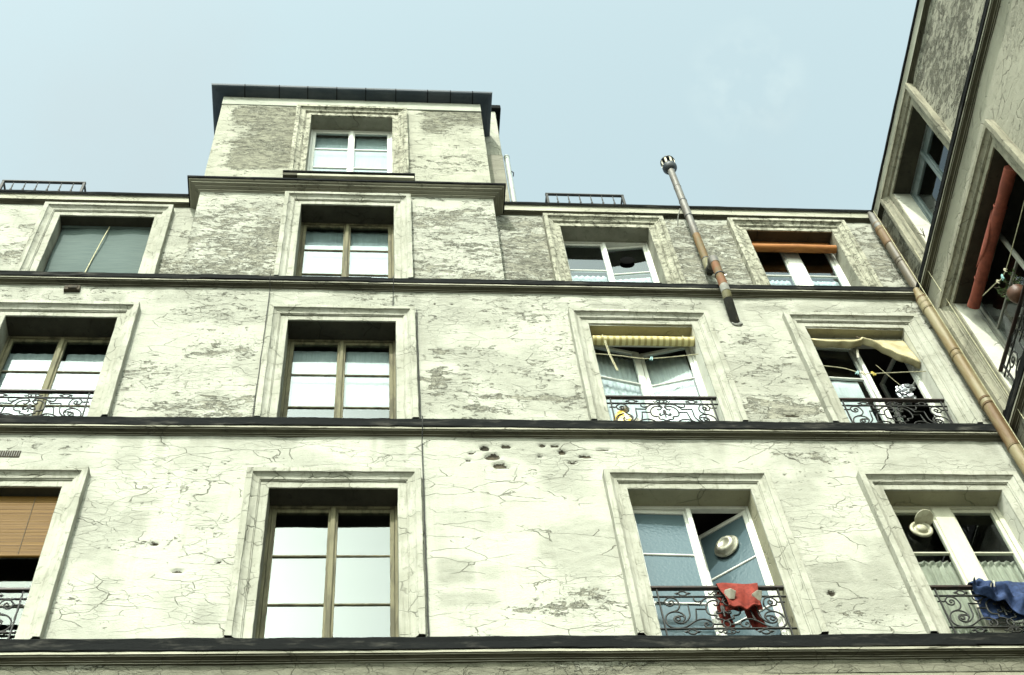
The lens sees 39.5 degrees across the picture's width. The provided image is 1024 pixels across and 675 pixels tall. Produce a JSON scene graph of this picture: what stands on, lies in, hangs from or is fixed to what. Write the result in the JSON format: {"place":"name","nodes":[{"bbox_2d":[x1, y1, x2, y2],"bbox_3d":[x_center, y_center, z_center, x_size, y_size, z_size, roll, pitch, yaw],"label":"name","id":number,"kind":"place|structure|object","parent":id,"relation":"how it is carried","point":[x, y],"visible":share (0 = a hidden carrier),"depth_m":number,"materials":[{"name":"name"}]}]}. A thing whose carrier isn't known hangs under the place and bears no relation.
{"place":"outdoors","nodes":[
{"label":"outdoors","id":0,"kind":"place"},
{"bbox_2d":[0,0,916,209],"label":"sky","id":1,"kind":"structure","parent":0,"point":[754,103],"materials":[{"name":"blue"}]},
{"label":"courtyard ground","id":2,"kind":"structure","parent":0,"visible":0},
{"bbox_2d":[0,83,1023,674],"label":"apartment building","id":3,"kind":"structure","parent":2,"relation":"on","point":[204,521],"depth_m":15.06,"materials":[{"name":"paint"}]},
{"bbox_2d":[0,558,38,608],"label":"window","id":4,"kind":"structure","parent":3,"relation":"in","point":[1,606],"depth_m":12.76,"materials":[{"name":"grey wood"}]},
{"bbox_2d":[0,353,53,414],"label":"window curtain","id":5,"kind":"object","parent":3,"relation":"hanging from","point":[28,362],"depth_m":16.05,"materials":[{"name":"white fabric"}]},
{"bbox_2d":[0,496,57,557],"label":"reed blind","id":6,"kind":"object","parent":3,"relation":"hanging from","point":[25,521],"visible":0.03,"depth_m":13.50,"materials":[{"name":"brown wood"}]},
{"bbox_2d":[0,180,85,191],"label":"roof railing","id":7,"kind":"object","parent":3,"relation":"on","point":[37,182],"visible":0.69,"depth_m":20.85,"materials":[{"name":"black metal"}]},
{"bbox_2d":[0,336,110,414],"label":"window","id":8,"kind":"structure","parent":3,"relation":"in","point":[62,342],"depth_m":16.21,"materials":[{"name":"brown wood"}]},
{"bbox_2d":[47,354,104,415],"bbox_3d":[-4.808,0.689,15.729,0.531,1.850,0.018,1,-58,-6],"label":"window curtain","id":9,"kind":"object","parent":3,"relation":"hanging from","point":[84,362],"depth_m":16.06,"materials":[{"name":"white fabric"}]},
{"bbox_2d":[44,225,151,272],"bbox_3d":[-5.401,-1.027,18.580,1.220,1.774,0.067,1,-58,-6],"label":"roller blind","id":10,"kind":"object","parent":3,"relation":"attached to","point":[110,249],"visible":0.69,"depth_m":18.80,"materials":[{"name":"fabric"}]},
{"bbox_2d":[252,290,269,416],"bbox_3d":[-2.820,0.158,16.061,0.017,2.740,0.012,1,-58,-6],"label":"wall cable","id":11,"kind":"object","parent":3,"relation":"attached to","point":[261,355],"depth_m":15.98,"materials":[{"name":"black metal"}]},
{"bbox_2d":[288,351,336,406],"bbox_3d":[-2.276,0.483,16.325,0.540,1.200,0.012,1,-58,-6],"label":"window curtain","id":12,"kind":"object","parent":3,"relation":"hanging from","point":[311,391],"depth_m":16.30,"materials":[{"name":"white fabric"}]},
{"bbox_2d":[302,231,343,273],"bbox_3d":[-2.491,-1.002,18.718,0.530,1.650,0.012,1,-58,-6],"label":"window curtain","id":13,"kind":"object","parent":3,"relation":"hanging from","point":[323,262],"depth_m":18.88,"materials":[{"name":"white fabric"}]},
{"bbox_2d":[255,505,398,637],"bbox_3d":[-1.695,2.287,13.278,1.302,2.255,0.082,1,-58,-6],"label":"window","id":14,"kind":"structure","parent":3,"relation":"in","point":[332,512],"depth_m":13.54,"materials":[{"name":"brown wood"}]},
{"bbox_2d":[313,137,347,171],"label":"window curtain","id":15,"kind":"object","parent":3,"relation":"hanging from","point":[329,159],"depth_m":21.41,"materials":[{"name":"white fabric"}]},
{"bbox_2d":[280,339,395,418],"bbox_3d":[-1.939,0.609,16.025,1.301,2.150,0.082,1,-58,-6],"label":"window","id":16,"kind":"structure","parent":3,"relation":"in","point":[338,408],"depth_m":16.30,"materials":[{"name":"brown wood"}]},
{"bbox_2d":[296,222,393,277],"bbox_3d":[-2.170,-0.998,18.613,1.288,2.060,0.082,1,-58,-6],"label":"window","id":17,"kind":"structure","parent":3,"relation":"in","point":[347,228],"depth_m":18.87,"materials":[{"name":"brown wood"}]},
{"bbox_2d":[307,129,391,172],"bbox_3d":[-2.390,-2.603,21.084,1.272,2.170,0.082,1,-58,-6],"label":"window","id":18,"kind":"structure","parent":3,"relation":"in","point":[351,135],"depth_m":21.43,"materials":[{"name":"white paint"}]},
{"bbox_2d":[344,352,388,410],"bbox_3d":[-1.654,0.492,16.385,0.530,1.200,0.012,1,-58,-6],"label":"window curtain","id":19,"kind":"object","parent":3,"relation":"hanging from","point":[366,392],"depth_m":16.36,"materials":[{"name":"white fabric"}]},
{"bbox_2d":[349,232,387,277],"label":"window curtain","id":20,"kind":"object","parent":3,"relation":"hanging from","point":[368,263],"depth_m":18.93,"materials":[{"name":"white fabric"}]},
{"bbox_2d":[354,138,386,172],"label":"window curtain","id":21,"kind":"object","parent":3,"relation":"hanging from","point":[369,160],"depth_m":21.47,"materials":[{"name":"white fabric"}]},
{"bbox_2d":[416,310,420,418],"bbox_3d":[-1.054,0.296,16.048,0.018,2.350,0.013,1,-58,-6],"label":"wall cable","id":22,"kind":"object","parent":3,"relation":"attached to","point":[418,365],"depth_m":15.99,"materials":[{"name":"black metal"}]},
{"bbox_2d":[421,416,429,636],"bbox_3d":[-0.830,1.732,13.636,0.020,3.200,0.151,1,-58,-6],"label":"wall cable","id":23,"kind":"object","parent":3,"relation":"attached to","point":[425,530],"depth_m":13.60,"materials":[{"name":"black metal"}]},
{"bbox_2d":[485,105,509,200],"bbox_3d":[-0.404,-2.357,22.200,0.695,4.460,0.860,1,-58,-6],"label":"chimney stack","id":24,"kind":"object","parent":3,"relation":"on","point":[495,160],"visible":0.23,"depth_m":22.39,"materials":[{"name":"stone"}]},
{"bbox_2d":[504,154,516,201],"bbox_3d":[0.014,-2.216,21.444,0.119,2.370,0.103,1,-58,-6],"label":"roof pipe","id":25,"kind":"object","parent":3,"relation":"on","point":[509,172],"visible":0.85,"depth_m":21.74,"materials":[{"name":"plastic"}]},
{"bbox_2d":[545,193,625,203],"bbox_3d":[1.115,-1.489,21.401,1.200,1.165,0.920,1,-58,-6],"label":"roof railing","id":26,"kind":"object","parent":3,"relation":"on","point":[579,195],"visible":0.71,"depth_m":21.62,"materials":[{"name":"black metal"}]},
{"bbox_2d":[572,275,607,281],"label":"window curtain","id":27,"kind":"object","parent":3,"relation":"hanging from","point":[588,278],"depth_m":19.31,"materials":[{"name":"fabric"}]},
{"bbox_2d":[564,241,659,282],"bbox_3d":[1.342,-0.794,19.214,1.288,1.940,0.131,1,-58,-6],"label":"window","id":28,"kind":"structure","parent":3,"relation":"in","point":[614,246],"depth_m":19.73,"materials":[{"name":"white paint"}]},
{"bbox_2d":[596,354,648,420],"bbox_3d":[1.286,0.756,16.376,0.531,1.970,0.023,11,-60,-12],"label":"window curtain","id":29,"kind":"object","parent":3,"relation":"hanging from","point":[626,369],"depth_m":16.76,"materials":[{"name":"white fabric"}]},
{"bbox_2d":[613,406,640,420],"bbox_3d":[1.271,0.916,15.554,0.329,0.505,0.169,1,-58,-6],"label":"cloth bundle","id":30,"kind":"object","parent":3,"relation":"on","point":[620,417],"visible":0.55,"depth_m":15.53,"materials":[{"name":"yellow fabric"}]},
{"bbox_2d":[615,277,651,281],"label":"window curtain","id":31,"kind":"object","parent":3,"relation":"hanging from","point":[638,280],"depth_m":19.40,"materials":[{"name":"fabric"}]},
{"bbox_2d":[591,334,694,370],"bbox_3d":[1.579,0.150,16.820,1.226,0.841,0.138,1,-58,-6],"label":"rolled blind","id":32,"kind":"object","parent":3,"relation":"hanging from","point":[607,341],"visible":0.99,"depth_m":16.94,"materials":[{"name":"fabric"}]},
{"bbox_2d":[595,353,697,358],"bbox_3d":[1.578,0.217,16.708,1.269,0.140,0.021,1,-58,-6],"label":"clothes line","id":33,"kind":"object","parent":3,"relation":"attached to","point":[646,358],"visible":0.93,"depth_m":16.68,"materials":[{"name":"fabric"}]},
{"bbox_2d":[593,345,715,420],"bbox_3d":[1.601,0.687,16.396,1.300,2.170,0.216,1,-58,-6],"label":"window","id":34,"kind":"structure","parent":3,"relation":"in","point":[646,388],"depth_m":16.79,"materials":[{"name":"white paint"}]},
{"bbox_2d":[645,354,705,420],"bbox_3d":[1.904,0.773,16.441,0.531,1.970,0.024,-11,-58,2],"label":"window curtain","id":35,"kind":"object","parent":3,"relation":"hanging from","point":[663,370],"depth_m":16.77,"materials":[{"name":"white fabric"}]},
{"bbox_2d":[660,155,742,325],"bbox_3d":[2.508,-1.470,19.370,0.284,5.022,0.593,1,-58,-6],"label":"vent pipe","id":36,"kind":"object","parent":3,"relation":"attached to","point":[711,264],"visible":1,"depth_m":19.06,"materials":[{"name":"metal"}]},
{"bbox_2d":[632,506,790,635],"bbox_3d":[1.851,2.477,13.708,1.304,2.255,0.431,1,-58,-6],"label":"window","id":37,"kind":"structure","parent":3,"relation":"in","point":[674,554],"depth_m":14.01,"materials":[{"name":"white paint"}]},
{"bbox_2d":[715,583,766,630],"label":"red shorts","id":38,"kind":"object","parent":3,"relation":"hanging from","point":[745,597],"visible":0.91,"depth_m":13.07,"materials":[{"name":"fabric"}]},
{"bbox_2d":[769,280,791,284],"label":"window curtain","id":39,"kind":"object","parent":3,"relation":"hanging from","point":[777,282],"depth_m":19.55,"materials":[{"name":"fabric"}]},
{"bbox_2d":[751,241,836,253],"bbox_3d":[3.914,-1.309,20.015,1.222,0.392,0.141,1,-58,-6],"label":"rolled awning","id":40,"kind":"object","parent":3,"relation":"attached to","point":[792,247],"visible":0.97,"depth_m":19.87,"materials":[{"name":"orange fabric"}]},
{"bbox_2d":[767,252,850,285],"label":"window","id":41,"kind":"structure","parent":3,"relation":"in","point":[795,267],"depth_m":19.63,"materials":[{"name":"white paint"}]},
{"bbox_2d":[812,281,839,285],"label":"window curtain","id":42,"kind":"object","parent":3,"relation":"hanging from","point":[822,283],"depth_m":19.61,"materials":[{"name":"fabric"}]},
{"bbox_2d":[831,381,876,422],"bbox_3d":[3.916,0.868,16.292,0.450,1.320,0.012,3,-58,-7],"label":"window curtain","id":43,"kind":"object","parent":3,"relation":"hanging from","point":[843,389],"depth_m":16.61,"materials":[{"name":"white fabric"}]},
{"bbox_2d":[811,336,920,368],"bbox_3d":[4.199,0.133,17.063,1.240,0.664,0.176,1,-58,-6],"label":"canvas awning","id":44,"kind":"object","parent":3,"relation":"attached to","point":[899,350],"visible":1,"depth_m":17.10,"materials":[{"name":"beige fabric"}]},
{"bbox_2d":[823,365,925,373],"bbox_3d":[4.235,0.379,16.649,1.242,0.186,0.021,1,-58,-6],"label":"clothes line","id":45,"kind":"object","parent":3,"relation":"attached to","point":[875,373],"visible":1,"depth_m":16.62,"materials":[{"name":"fabric"}]},
{"bbox_2d":[815,345,944,422],"bbox_3d":[4.221,0.874,16.743,1.276,2.170,0.613,1,-58,-6],"label":"window","id":46,"kind":"structure","parent":3,"relation":"in","point":[859,364],"depth_m":16.93,"materials":[{"name":"white paint"}]},
{"bbox_2d":[867,212,1023,474],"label":"drain pipe","id":47,"kind":"object","parent":3,"relation":"attached to","point":[1015,449],"visible":0.96,"depth_m":16.72,"materials":[{"name":"metal"}]},
{"bbox_2d":[918,561,986,632],"bbox_3d":[4.212,2.610,13.582,0.532,1.430,0.058,1,-58,-6],"label":"window curtain","id":48,"kind":"object","parent":3,"relation":"hanging from","point":[941,573],"depth_m":13.81,"materials":[{"name":"white fabric"}]},
{"bbox_2d":[892,506,1023,632],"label":"window","id":49,"kind":"structure","parent":3,"relation":"in","point":[965,561],"depth_m":14.37,"materials":[{"name":"beige paint"}]},
{"bbox_2d":[967,577,1023,620],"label":"blue trousers","id":50,"kind":"object","parent":3,"relation":"hanging from","point":[1011,593],"visible":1,"depth_m":13.29,"materials":[{"name":"fabric"}]},
{"bbox_2d":[979,561,1023,632],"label":"window curtain","id":51,"kind":"object","parent":3,"relation":"hanging from","point":[997,571],"depth_m":14.12,"materials":[{"name":"white fabric"}]},
{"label":"string","id":52,"kind":"object","parent":3,"relation":"hanging from","visible":0},
{"bbox_2d":[895,384,916,404],"bbox_3d":[4.595,0.641,16.571,0.242,0.336,0.167,-26,-59,11],"label":"foil bundle","id":53,"kind":"object","parent":52,"relation":"hanging from","point":[903,391],"visible":0.82,"depth_m":16.55,"materials":[{"name":"silver metal"}]},
{"bbox_2d":[871,0,1023,447],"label":"courtyard wing","id":54,"kind":"structure","parent":2,"relation":"on","point":[954,145],"depth_m":17.16,"materials":[{"name":"beige paint"}]},
{"bbox_2d":[910,123,942,223],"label":"window","id":55,"kind":"structure","parent":54,"relation":"in","point":[924,158],"depth_m":19.61,"materials":[{"name":"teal wood"}]},
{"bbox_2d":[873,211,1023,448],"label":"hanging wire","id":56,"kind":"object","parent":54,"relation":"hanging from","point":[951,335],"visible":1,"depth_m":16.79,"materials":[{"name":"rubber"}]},
{"bbox_2d":[914,250,1023,418],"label":"hanging wire","id":57,"kind":"object","parent":54,"relation":"hanging from","point":[971,337],"visible":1,"depth_m":16.49,"materials":[{"name":"rubber"}]},
{"bbox_2d":[967,164,1016,308],"bbox_3d":[5.522,-1.181,16.495,0.177,0.343,1.802,1,-58,-6],"label":"rolled awning","id":58,"kind":"object","parent":54,"relation":"attached to","point":[994,226],"visible":0.97,"depth_m":16.34,"materials":[{"name":"red fabric"}]},
{"bbox_2d":[977,232,1023,368],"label":"window","id":59,"kind":"structure","parent":54,"relation":"in","point":[995,328],"depth_m":16.45,"materials":[{"name":"grey wood"}]},
{"bbox_2d":[982,203,1023,295],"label":"clothes line","id":60,"kind":"object","parent":54,"relation":"attached to","point":[1011,250],"visible":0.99,"depth_m":15.71,"materials":[{"name":"fabric"}]},
{"bbox_2d":[993,269,1022,303],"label":"plant pot","id":61,"kind":"object","parent":54,"relation":"on","point":[1013,292],"visible":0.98,"depth_m":15.54,"materials":[{"name":"ceramic"}]}
]}

